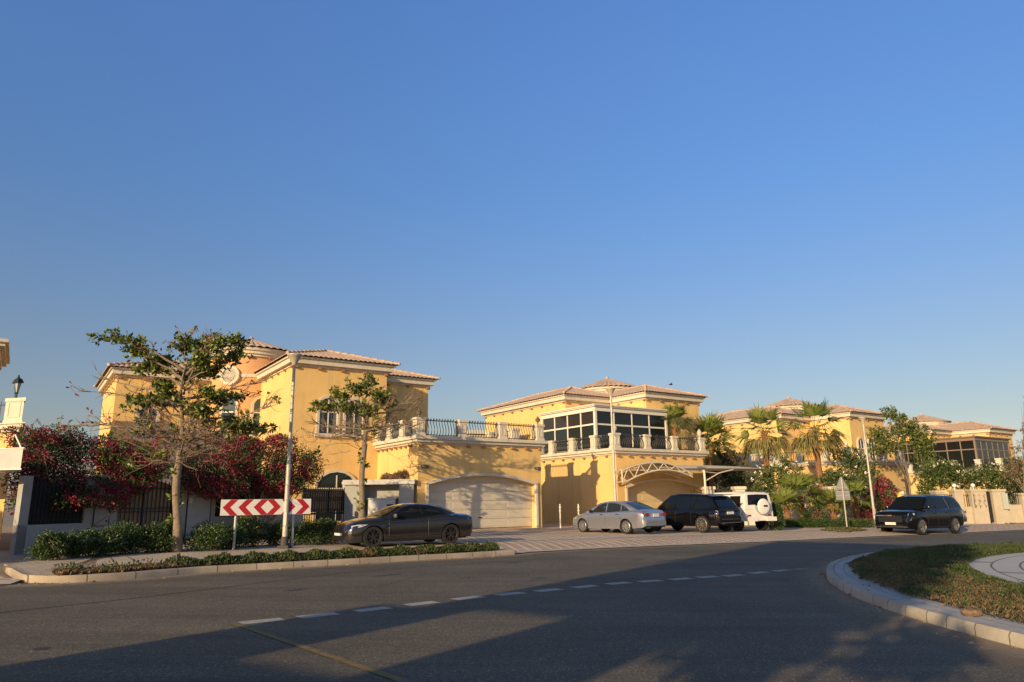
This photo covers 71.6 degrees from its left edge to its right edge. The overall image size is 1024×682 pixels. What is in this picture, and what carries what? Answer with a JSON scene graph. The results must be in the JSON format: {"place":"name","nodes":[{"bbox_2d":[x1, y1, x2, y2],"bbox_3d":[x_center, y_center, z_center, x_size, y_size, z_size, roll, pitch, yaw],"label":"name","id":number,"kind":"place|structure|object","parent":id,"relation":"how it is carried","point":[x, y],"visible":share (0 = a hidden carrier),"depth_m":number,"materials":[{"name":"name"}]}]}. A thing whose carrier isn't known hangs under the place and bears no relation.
{"place":"outdoors","nodes":[
{"label":"outdoors","id":0,"kind":"place"},
{"bbox_2d":[0,580,18,583],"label":"driveway","id":1,"kind":"structure","parent":0,"point":[6,581],"depth_m":13.93,"materials":[{"name":"concrete"}]},
{"bbox_2d":[0,576,19,579],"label":"driveway left paving","id":2,"kind":"structure","parent":0,"point":[3,578],"depth_m":14.36,"materials":[{"name":"beige concrete"}]},
{"bbox_2d":[13,535,507,574],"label":"sidewalk","id":3,"kind":"structure","parent":0,"point":[38,567],"depth_m":19.71,"materials":[{"name":"grey concrete"}]},
{"bbox_2d":[23,529,73,560],"bbox_3d":[-11.625,5.196,17.862,1.017,0.926,1.058,-1,-13,0],"label":"shrub","id":4,"kind":"object","parent":3,"relation":"on","point":[49,545],"visible":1,"depth_m":17.73,"materials":[{"name":"green plant"}]},
{"bbox_2d":[62,528,96,557],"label":"shrub","id":5,"kind":"object","parent":3,"relation":"on","point":[80,545],"visible":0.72,"depth_m":18.57,"materials":[{"name":"green plant"}]},
{"bbox_2d":[82,526,127,556],"bbox_3d":[-11.107,5.463,19.267,1.104,0.862,1.298,-12,-17,42],"label":"shrub","id":6,"kind":"object","parent":3,"relation":"on","point":[106,543],"visible":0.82,"depth_m":19.21,"materials":[{"name":"green plant"}]},
{"bbox_2d":[103,520,151,553],"bbox_3d":[-10.977,5.611,20.109,1.317,1.053,1.238,-6,-14,20],"label":"shrub","id":7,"kind":"object","parent":3,"relation":"on","point":[130,537],"visible":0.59,"depth_m":20.00,"materials":[{"name":"green plant"}]},
{"bbox_2d":[134,520,179,552],"bbox_3d":[-10.279,5.684,20.574,1.279,0.987,1.142,-1,-13,0],"label":"shrub","id":8,"kind":"object","parent":3,"relation":"on","point":[159,539],"visible":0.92,"depth_m":20.42,"materials":[{"name":"green plant"}]},
{"bbox_2d":[57,324,282,551],"bbox_3d":[-10.143,2.828,21.701,7.189,6.939,4.011,-4,-13,14],"label":"tree","id":9,"kind":"object","parent":3,"relation":"on","point":[166,395],"visible":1,"depth_m":21.43,"materials":[{"name":"green plant"}]},
{"bbox_2d":[161,517,183,550],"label":"shrub","id":10,"kind":"object","parent":3,"relation":"on","point":[170,524],"visible":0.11,"depth_m":21.16,"materials":[{"name":"green plant"}]},
{"bbox_2d":[9,474,344,554],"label":"boundary wall","id":11,"kind":"structure","parent":3,"relation":"on","point":[34,514],"depth_m":23.66,"materials":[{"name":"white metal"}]},
{"bbox_2d":[0,434,23,471],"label":"shade canopy","id":12,"kind":"object","parent":11,"relation":"on","point":[10,459],"visible":1,"depth_m":21.37,"materials":[{"name":"fabric"}]},
{"bbox_2d":[0,415,195,527],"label":"bougainvillea","id":13,"kind":"object","parent":11,"relation":"attached to","point":[38,463],"visible":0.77,"depth_m":24.56,"materials":[{"name":"red plant"}]},
{"bbox_2d":[116,480,171,531],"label":"garden gate","id":14,"kind":"structure","parent":11,"relation":"attached to","point":[154,504],"depth_m":26.57,"materials":[{"name":"black metal"}]},
{"bbox_2d":[184,488,211,538],"bbox_3d":[-12.524,6.837,28.390,0.040,2.000,1.178,-7,-14,24],"label":"service door","id":15,"kind":"structure","parent":11,"relation":"in","point":[198,510],"depth_m":28.26,"materials":[{"name":"grey metal"}]},
{"bbox_2d":[302,487,344,524],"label":"garden gate","id":16,"kind":"structure","parent":11,"relation":"attached to","point":[328,501],"depth_m":35.49,"materials":[{"name":"black metal"}]},
{"bbox_2d":[183,520,233,551],"bbox_3d":[-9.123,5.879,21.283,1.570,1.018,1.216,5,-14,-24],"label":"shrub","id":17,"kind":"object","parent":3,"relation":"on","point":[204,538],"visible":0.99,"depth_m":21.15,"materials":[{"name":"green plant"}]},
{"bbox_2d":[209,520,248,548],"bbox_3d":[-8.913,6.093,22.275,1.339,0.958,1.216,-1,-13,0],"label":"shrub","id":18,"kind":"object","parent":3,"relation":"on","point":[240,534],"visible":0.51,"depth_m":22.20,"materials":[{"name":"green plant"}]},
{"bbox_2d":[233,515,266,546],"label":"shrub","id":19,"kind":"object","parent":3,"relation":"on","point":[255,529],"visible":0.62,"depth_m":23.11,"materials":[{"name":"green plant"}]},
{"bbox_2d":[172,423,337,532],"bbox_3d":[-11.039,5.761,29.625,3.548,4.749,7.417,-13,-18,43],"label":"bougainvillea","id":20,"kind":"object","parent":3,"relation":"on","point":[242,478],"visible":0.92,"depth_m":29.48,"materials":[{"name":"red plant"}]},
{"bbox_2d":[3,550,514,582],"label":"kerb","id":21,"kind":"structure","parent":3,"relation":"on","point":[14,572],"depth_m":16.34,"materials":[{"name":"concrete"}]},
{"bbox_2d":[220,499,310,549],"bbox_3d":[-7.734,5.761,22.306,2.763,1.546,0.113,7,-15,-31],"label":"chevron sign","id":22,"kind":"object","parent":3,"relation":"on","point":[235,508],"visible":0.91,"depth_m":22.30,"materials":[{"name":"white"}]},
{"bbox_2d":[53,550,494,575],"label":"verge soil","id":23,"kind":"structure","parent":3,"relation":"on","point":[297,560],"depth_m":17.73,"materials":[{"name":"brown soil"}]},
{"bbox_2d":[52,540,499,574],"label":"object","id":24,"kind":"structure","parent":23,"relation":"on","point":[223,557],"depth_m":17.34,"materials":[{"name":"green plant"}]},
{"bbox_2d":[257,519,298,545],"bbox_3d":[-7.996,6.486,24.017,1.417,0.950,1.342,-1,-13,0],"label":"shrub","id":25,"kind":"object","parent":3,"relation":"on","point":[275,529],"visible":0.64,"depth_m":23.78,"materials":[{"name":"green plant"}]},
{"bbox_2d":[277,353,302,548],"bbox_3d":[-7.230,3.476,23.104,0.500,6.301,0.500,-1,-13,0],"label":"lamp post","id":26,"kind":"object","parent":3,"relation":"on","point":[294,358],"visible":1,"depth_m":22.94,"materials":[{"name":"metal"}]},
{"bbox_2d":[290,517,328,545],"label":"shrub","id":27,"kind":"object","parent":3,"relation":"on","point":[304,535],"visible":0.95,"depth_m":24.12,"materials":[{"name":"green plant"}]},
{"bbox_2d":[314,518,341,544],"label":"shrub","id":28,"kind":"object","parent":3,"relation":"on","point":[330,525],"visible":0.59,"depth_m":24.47,"materials":[{"name":"green plant"}]},
{"bbox_2d":[304,371,426,517],"bbox_3d":[-6.811,5.000,32.694,6.025,7.578,4.864,-1,-13,0],"label":"tree","id":29,"kind":"object","parent":3,"relation":"on","point":[368,380],"visible":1,"depth_m":32.85,"materials":[{"name":"green plant"}]},
{"bbox_2d":[332,503,472,546],"bbox_3d":[-3.743,6.311,24.537,4.700,1.395,2.059,7,-15,-31],"label":"parked car","id":30,"kind":"object","parent":3,"relation":"on","point":[413,522],"visible":1,"depth_m":23.81,"materials":[{"name":"paint"}]},
{"bbox_2d":[0,510,1008,583],"bbox_3d":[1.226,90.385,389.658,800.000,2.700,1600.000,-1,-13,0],"label":"ground","id":31,"kind":"structure","parent":0,"point":[5,539],"depth_m":26.13,"materials":[{"name":"grey concrete"}]},
{"bbox_2d":[0,338,25,538],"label":"villa","id":32,"kind":"object","parent":31,"relation":"on","point":[14,406],"visible":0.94,"depth_m":24.74,"materials":[{"name":"yellow paint"}]},
{"bbox_2d":[93,336,547,528],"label":"villa","id":33,"kind":"object","parent":31,"relation":"on","point":[491,480],"visible":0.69,"depth_m":40.62,"materials":[{"name":"yellow paint"}]},
{"bbox_2d":[131,405,159,441],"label":"window","id":34,"kind":"structure","parent":33,"relation":"in","point":[153,413],"depth_m":42.72,"materials":[{"name":"grey glass"}]},
{"bbox_2d":[218,398,238,434],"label":"window","id":35,"kind":"structure","parent":33,"relation":"in","point":[236,403],"depth_m":43.98,"materials":[{"name":"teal glass"}]},
{"bbox_2d":[220,365,239,384],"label":"round window","id":36,"kind":"structure","parent":33,"relation":"in","point":[234,370],"depth_m":44.44,"materials":[{"name":"beige paint"}]},
{"bbox_2d":[249,396,260,436],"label":"window","id":37,"kind":"structure","parent":33,"relation":"in","point":[256,402],"depth_m":44.36,"materials":[{"name":"beige glass"}]},
{"bbox_2d":[314,395,340,437],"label":"window","id":38,"kind":"structure","parent":33,"relation":"in","point":[327,416],"depth_m":40.22,"materials":[{"name":"white glass"}]},
{"bbox_2d":[312,469,355,520],"bbox_3d":[-9.822,8.595,39.684,2.600,2.800,0.110,8,-15,-33],"label":"window","id":39,"kind":"structure","parent":33,"relation":"in","point":[332,478],"depth_m":39.70,"materials":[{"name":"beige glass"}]},
{"bbox_2d":[341,397,363,437],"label":"window","id":40,"kind":"structure","parent":33,"relation":"in","point":[346,419],"depth_m":41.12,"materials":[{"name":"beige glass"}]},
{"bbox_2d":[380,469,408,478],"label":"dry creeper","id":41,"kind":"object","parent":33,"relation":"attached to","point":[397,475],"visible":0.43,"depth_m":38.32,"materials":[{"name":"brown plant"}]},
{"bbox_2d":[467,430,485,437],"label":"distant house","id":42,"kind":"structure","parent":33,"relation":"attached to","point":[478,433],"depth_m":77.82,"materials":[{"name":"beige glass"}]},
{"bbox_2d":[429,476,531,527],"bbox_3d":[-1.794,8.850,39.438,7.120,2.940,0.120,8,-15,-33],"label":"garage door","id":43,"kind":"structure","parent":33,"relation":"in","point":[491,501],"depth_m":39.66,"materials":[{"name":"white metal"}]},
{"bbox_2d":[476,376,708,523],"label":"villa","id":44,"kind":"object","parent":31,"relation":"on","point":[576,461],"visible":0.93,"depth_m":49.98,"materials":[{"name":"yellow paint"}]},
{"bbox_2d":[628,481,695,508],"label":"garage door","id":45,"kind":"structure","parent":44,"relation":"in","point":[652,494],"depth_m":47.78,"materials":[{"name":"beige metal"}]},
{"bbox_2d":[661,401,696,447],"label":"fan palm","id":46,"kind":"object","parent":44,"relation":"on","point":[677,411],"visible":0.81,"depth_m":51.90,"materials":[{"name":"green plant"}]},
{"bbox_2d":[690,488,853,505],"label":"hedge","id":47,"kind":"object","parent":31,"relation":"on","point":[777,489],"visible":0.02,"depth_m":47.74,"materials":[{"name":"green plant"}]},
{"bbox_2d":[702,396,907,505],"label":"villa","id":48,"kind":"object","parent":31,"relation":"on","point":[852,427],"visible":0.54,"depth_m":64.97,"materials":[{"name":"yellow paint"}]},
{"bbox_2d":[749,451,762,462],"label":"window","id":49,"kind":"structure","parent":48,"relation":"in","point":[760,459],"depth_m":66.06,"materials":[{"name":"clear glass"}]},
{"bbox_2d":[857,437,864,457],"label":"window","id":50,"kind":"structure","parent":48,"relation":"in","point":[860,441],"depth_m":64.27,"materials":[{"name":"white glass"}]},
{"bbox_2d":[867,438,876,459],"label":"window","id":51,"kind":"structure","parent":48,"relation":"in","point":[868,442],"depth_m":65.11,"materials":[{"name":"white glass"}]},
{"bbox_2d":[873,486,897,504],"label":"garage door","id":52,"kind":"structure","parent":48,"relation":"in","point":[884,486],"depth_m":60.70,"materials":[{"name":"beige metal"}]},
{"bbox_2d":[884,413,1022,506],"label":"villa","id":53,"kind":"object","parent":31,"relation":"on","point":[965,444],"visible":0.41,"depth_m":77.51,"materials":[{"name":"yellow paint"}]},
{"bbox_2d":[929,483,1023,523],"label":"garden wall","id":54,"kind":"structure","parent":31,"relation":"on","point":[988,506],"depth_m":50.44,"materials":[{"name":"beige paint"}]},
{"bbox_2d":[0,530,1023,681],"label":"road","id":55,"kind":"structure","parent":0,"point":[785,628],"depth_m":9.26,"materials":[{"name":"grey asphalt"}]},
{"bbox_2d":[231,622,406,681],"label":"yellow line","id":56,"kind":"object","parent":55,"relation":"on","point":[364,667],"visible":1,"depth_m":7.49,"materials":[{"name":"paint"}]},
{"bbox_2d":[33,559,744,649],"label":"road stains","id":57,"kind":"object","parent":55,"relation":"on","point":[574,582],"visible":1,"depth_m":14.28,"materials":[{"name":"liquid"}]},
{"bbox_2d":[0,546,795,612],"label":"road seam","id":58,"kind":"object","parent":55,"relation":"on","point":[311,576],"visible":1,"depth_m":14.35,"materials":[{"name":"grey"}]},
{"bbox_2d":[1,554,1015,647],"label":"curb","id":59,"kind":"structure","parent":55,"relation":"on","point":[902,616],"depth_m":12.45,"materials":[{"name":"grey concrete"}]},
{"bbox_2d":[4,530,1023,586],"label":"gutter dust","id":60,"kind":"object","parent":55,"relation":"on","point":[76,583],"visible":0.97,"depth_m":18.55,"materials":[{"name":"brown"}]},
{"bbox_2d":[239,568,807,623],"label":"give way markings","id":61,"kind":"object","parent":55,"relation":"on","point":[357,610],"visible":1,"depth_m":11.87,"materials":[{"name":"paint"}]},
{"bbox_2d":[515,529,1023,553],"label":"driveway edging","id":62,"kind":"object","parent":55,"relation":"on","point":[737,541],"visible":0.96,"depth_m":27.89,"materials":[{"name":"concrete"}]},
{"bbox_2d":[798,558,1023,663],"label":"roundabout gutter dust","id":63,"kind":"object","parent":55,"relation":"on","point":[819,585],"visible":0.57,"depth_m":9.98,"materials":[{"name":"grey"}]},
{"bbox_2d":[826,552,1023,648],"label":"roundabout kerb","id":64,"kind":"structure","parent":55,"relation":"on","point":[1011,637],"depth_m":9.56,"materials":[{"name":"concrete"}]},
{"bbox_2d":[833,548,1023,631],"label":"roundabout paver ring","id":65,"kind":"object","parent":55,"relation":"on","point":[849,576],"visible":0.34,"depth_m":10.81,"materials":[{"name":"grey concrete"}]},
{"bbox_2d":[960,608,982,616],"bbox_3d":[5.981,3.530,9.242,0.277,0.099,0.179,-1,-13,0],"label":"rock","id":66,"kind":"object","parent":65,"relation":"on","point":[969,612],"visible":1,"depth_m":9.19,"materials":[{"name":"beige stone"}]},
{"bbox_2d":[0,0,1023,509],"label":"sky","id":67,"kind":"structure","parent":0,"point":[739,204],"materials":[{"name":"blue"}]},
{"bbox_2d":[420,522,1023,544],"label":"driveway","id":68,"kind":"structure","parent":0,"point":[549,530],"depth_m":33.78,"materials":[{"name":"grey concrete"}]},
{"bbox_2d":[343,479,415,520],"bbox_3d":[-6.878,8.685,37.006,3.710,2.850,1.220,-1,-13,0],"label":"utility niche","id":69,"kind":"object","parent":68,"relation":"on","point":[402,490],"visible":0.5,"depth_m":36.71,"materials":[{"name":"white paint"}]},
{"bbox_2d":[366,498,397,515],"bbox_3d":[-6.779,9.002,36.986,1.560,1.620,0.480,-1,-13,0],"label":"meter cabinet","id":70,"kind":"object","parent":68,"relation":"on","point":[375,505],"visible":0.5,"depth_m":36.89,"materials":[{"name":"white metal"}]},
{"bbox_2d":[559,504,560,527],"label":"barrier post","id":71,"kind":"object","parent":68,"relation":"on","point":[560,513],"visible":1,"depth_m":40.49,"materials":[{"name":"white metal"}]},
{"bbox_2d":[606,387,620,532],"bbox_3d":[5.079,5.865,35.515,0.500,7.168,0.500,-1,-13,0],"label":"lamp post","id":72,"kind":"object","parent":68,"relation":"on","point":[610,390],"visible":0.83,"depth_m":35.54,"materials":[{"name":"metal"}]},
{"bbox_2d":[573,501,665,533],"bbox_3d":[5.077,8.548,34.591,2.085,1.505,4.910,10,-17,-39],"label":"parked car","id":73,"kind":"object","parent":68,"relation":"on","point":[627,517],"visible":1,"depth_m":33.46,"materials":[{"name":"silver metal"}]},
{"bbox_2d":[616,462,766,493],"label":"shade canopy","id":74,"kind":"object","parent":68,"relation":"on","point":[677,470],"visible":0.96,"depth_m":45.76,"materials":[{"name":"beige metal"}]},
{"bbox_2d":[654,493,741,532],"bbox_3d":[9.023,8.716,36.169,2.285,1.890,4.980,9,-16,-37],"label":"parked car","id":75,"kind":"object","parent":68,"relation":"on","point":[702,512],"visible":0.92,"depth_m":34.76,"materials":[{"name":"black paint"}]},
{"bbox_2d":[687,409,743,492],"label":"fan palm","id":76,"kind":"object","parent":68,"relation":"on","point":[711,424],"visible":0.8,"depth_m":54.91,"materials":[{"name":"green plant"}]},
{"bbox_2d":[703,438,754,491],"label":"garden tree","id":77,"kind":"object","parent":68,"relation":"on","point":[727,479],"visible":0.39,"depth_m":60.64,"materials":[{"name":"green plant"}]},
{"bbox_2d":[466,523,997,541],"bbox_3d":[18.907,10.499,39.700,49.082,0.621,1.752,8,-15,-33],"label":"walkway band","id":78,"kind":"object","parent":68,"relation":"on","point":[526,539],"visible":0.66,"depth_m":31.38,"materials":[{"name":"grey concrete"}]},
{"bbox_2d":[713,492,776,530],"bbox_3d":[11.845,9.126,38.188,2.262,1.990,4.682,5,-14,-22],"label":"parked car","id":79,"kind":"object","parent":68,"relation":"on","point":[756,507],"visible":0.4,"depth_m":36.32,"materials":[{"name":"white metal"}]},
{"bbox_2d":[732,402,794,485],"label":"fan palm","id":80,"kind":"object","parent":68,"relation":"on","point":[766,446],"visible":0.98,"depth_m":52.31,"materials":[{"name":"green plant"}]},
{"bbox_2d":[750,454,801,521],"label":"frangipani tree","id":81,"kind":"object","parent":68,"relation":"on","point":[767,478],"visible":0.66,"depth_m":46.15,"materials":[{"name":"green plant"}]},
{"bbox_2d":[768,501,785,530],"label":"clipped bush","id":82,"kind":"object","parent":68,"relation":"on","point":[777,509],"visible":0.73,"depth_m":37.38,"materials":[{"name":"green plant"}]},
{"bbox_2d":[700,486,871,524],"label":"garden wall","id":83,"kind":"structure","parent":68,"relation":"on","point":[793,514],"depth_m":46.63,"materials":[{"name":"beige paint"}]},
{"bbox_2d":[766,483,812,526],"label":"short fan palm","id":84,"kind":"object","parent":68,"relation":"on","point":[785,498],"visible":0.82,"depth_m":42.65,"materials":[{"name":"green plant"}]},
{"bbox_2d":[772,467,830,526],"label":"short fan palm","id":85,"kind":"object","parent":68,"relation":"on","point":[801,481],"visible":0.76,"depth_m":43.69,"materials":[{"name":"green plant"}]},
{"bbox_2d":[781,398,852,490],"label":"fan palm","id":86,"kind":"object","parent":68,"relation":"on","point":[811,442],"visible":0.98,"depth_m":49.11,"materials":[{"name":"green plant"}]},
{"bbox_2d":[803,504,830,526],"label":"shrub","id":87,"kind":"object","parent":68,"relation":"on","point":[814,513],"visible":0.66,"depth_m":42.95,"materials":[{"name":"green plant"}]},
{"bbox_2d":[777,517,875,527],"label":"hedge","id":88,"kind":"object","parent":68,"relation":"on","point":[816,522],"visible":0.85,"depth_m":41.87,"materials":[{"name":"green plant"}]},
{"bbox_2d":[809,486,855,518],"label":"short fan palm","id":89,"kind":"object","parent":68,"relation":"on","point":[833,509],"visible":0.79,"depth_m":43.55,"materials":[{"name":"green plant"}]},
{"bbox_2d":[835,477,849,526],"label":"road sign","id":90,"kind":"object","parent":68,"relation":"on","point":[843,495],"visible":0.91,"depth_m":41.11,"materials":[{"name":"metal"}]},
{"bbox_2d":[820,526,866,531],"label":"lawn","id":91,"kind":"structure","parent":68,"relation":"on","point":[843,529],"depth_m":36.87,"materials":[{"name":"green plant"}]},
{"bbox_2d":[833,516,857,526],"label":"shrub","id":92,"kind":"object","parent":68,"relation":"on","point":[842,517],"visible":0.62,"depth_m":41.99,"materials":[{"name":"green plant"}]},
{"bbox_2d":[811,443,883,494],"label":"frangipani tree","id":93,"kind":"object","parent":68,"relation":"on","point":[852,463],"visible":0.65,"depth_m":49.10,"materials":[{"name":"green plant"}]},
{"bbox_2d":[833,478,884,518],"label":"short fan palm","id":94,"kind":"object","parent":68,"relation":"on","point":[858,488],"visible":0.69,"depth_m":44.55,"materials":[{"name":"green plant"}]},
{"bbox_2d":[858,416,875,526],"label":"lamp post","id":95,"kind":"object","parent":68,"relation":"on","point":[862,419],"visible":0.74,"depth_m":43.50,"materials":[{"name":"metal"}]},
{"bbox_2d":[857,475,906,522],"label":"bougainvillea","id":96,"kind":"object","parent":68,"relation":"on","point":[880,495],"visible":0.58,"depth_m":45.54,"materials":[{"name":"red plant"}]},
{"bbox_2d":[864,405,940,493],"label":"street tree","id":97,"kind":"object","parent":68,"relation":"on","point":[886,443],"visible":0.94,"depth_m":57.33,"materials":[{"name":"green plant"}]},
{"bbox_2d":[913,456,966,494],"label":"frangipani tree","id":98,"kind":"object","parent":68,"relation":"on","point":[932,475],"visible":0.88,"depth_m":53.88,"materials":[{"name":"green plant"}]},
{"bbox_2d":[962,509,966,521],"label":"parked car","id":99,"kind":"object","parent":68,"relation":"on","point":[964,515],"visible":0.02,"depth_m":42.49,"materials":[{"name":"white paint"}]},
{"bbox_2d":[945,455,1023,504],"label":"frangipani tree","id":100,"kind":"object","parent":68,"relation":"on","point":[976,476],"visible":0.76,"depth_m":55.62,"materials":[{"name":"green plant"}]},
{"bbox_2d":[997,397,1023,491],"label":"street tree","id":101,"kind":"object","parent":68,"relation":"on","point":[1015,466],"visible":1,"depth_m":51.20,"materials":[{"name":"green plant"}]},
{"bbox_2d":[499,525,1023,550],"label":"sidewalk","id":102,"kind":"structure","parent":0,"point":[537,546],"depth_m":29.06,"materials":[{"name":"grey concrete"}]},
{"bbox_2d":[874,494,963,534],"bbox_3d":[21.194,9.002,37.044,5.220,1.980,2.348,7,-15,-31],"label":"parked car","id":103,"kind":"object","parent":102,"relation":"on","point":[921,514],"visible":0.98,"depth_m":36.22,"materials":[{"name":"black paint"}]},
{"bbox_2d":[847,540,1023,621],"bbox_3d":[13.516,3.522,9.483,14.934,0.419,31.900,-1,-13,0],"label":"grass","id":104,"kind":"structure","parent":0,"point":[949,560],"depth_m":13.45,"materials":[{"name":"green plant"}]},
{"bbox_2d":[966,552,1023,587],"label":"roundabout paved","id":105,"kind":"structure","parent":104,"relation":"on","point":[1009,566],"depth_m":16.28,"materials":[{"name":"grey concrete"}]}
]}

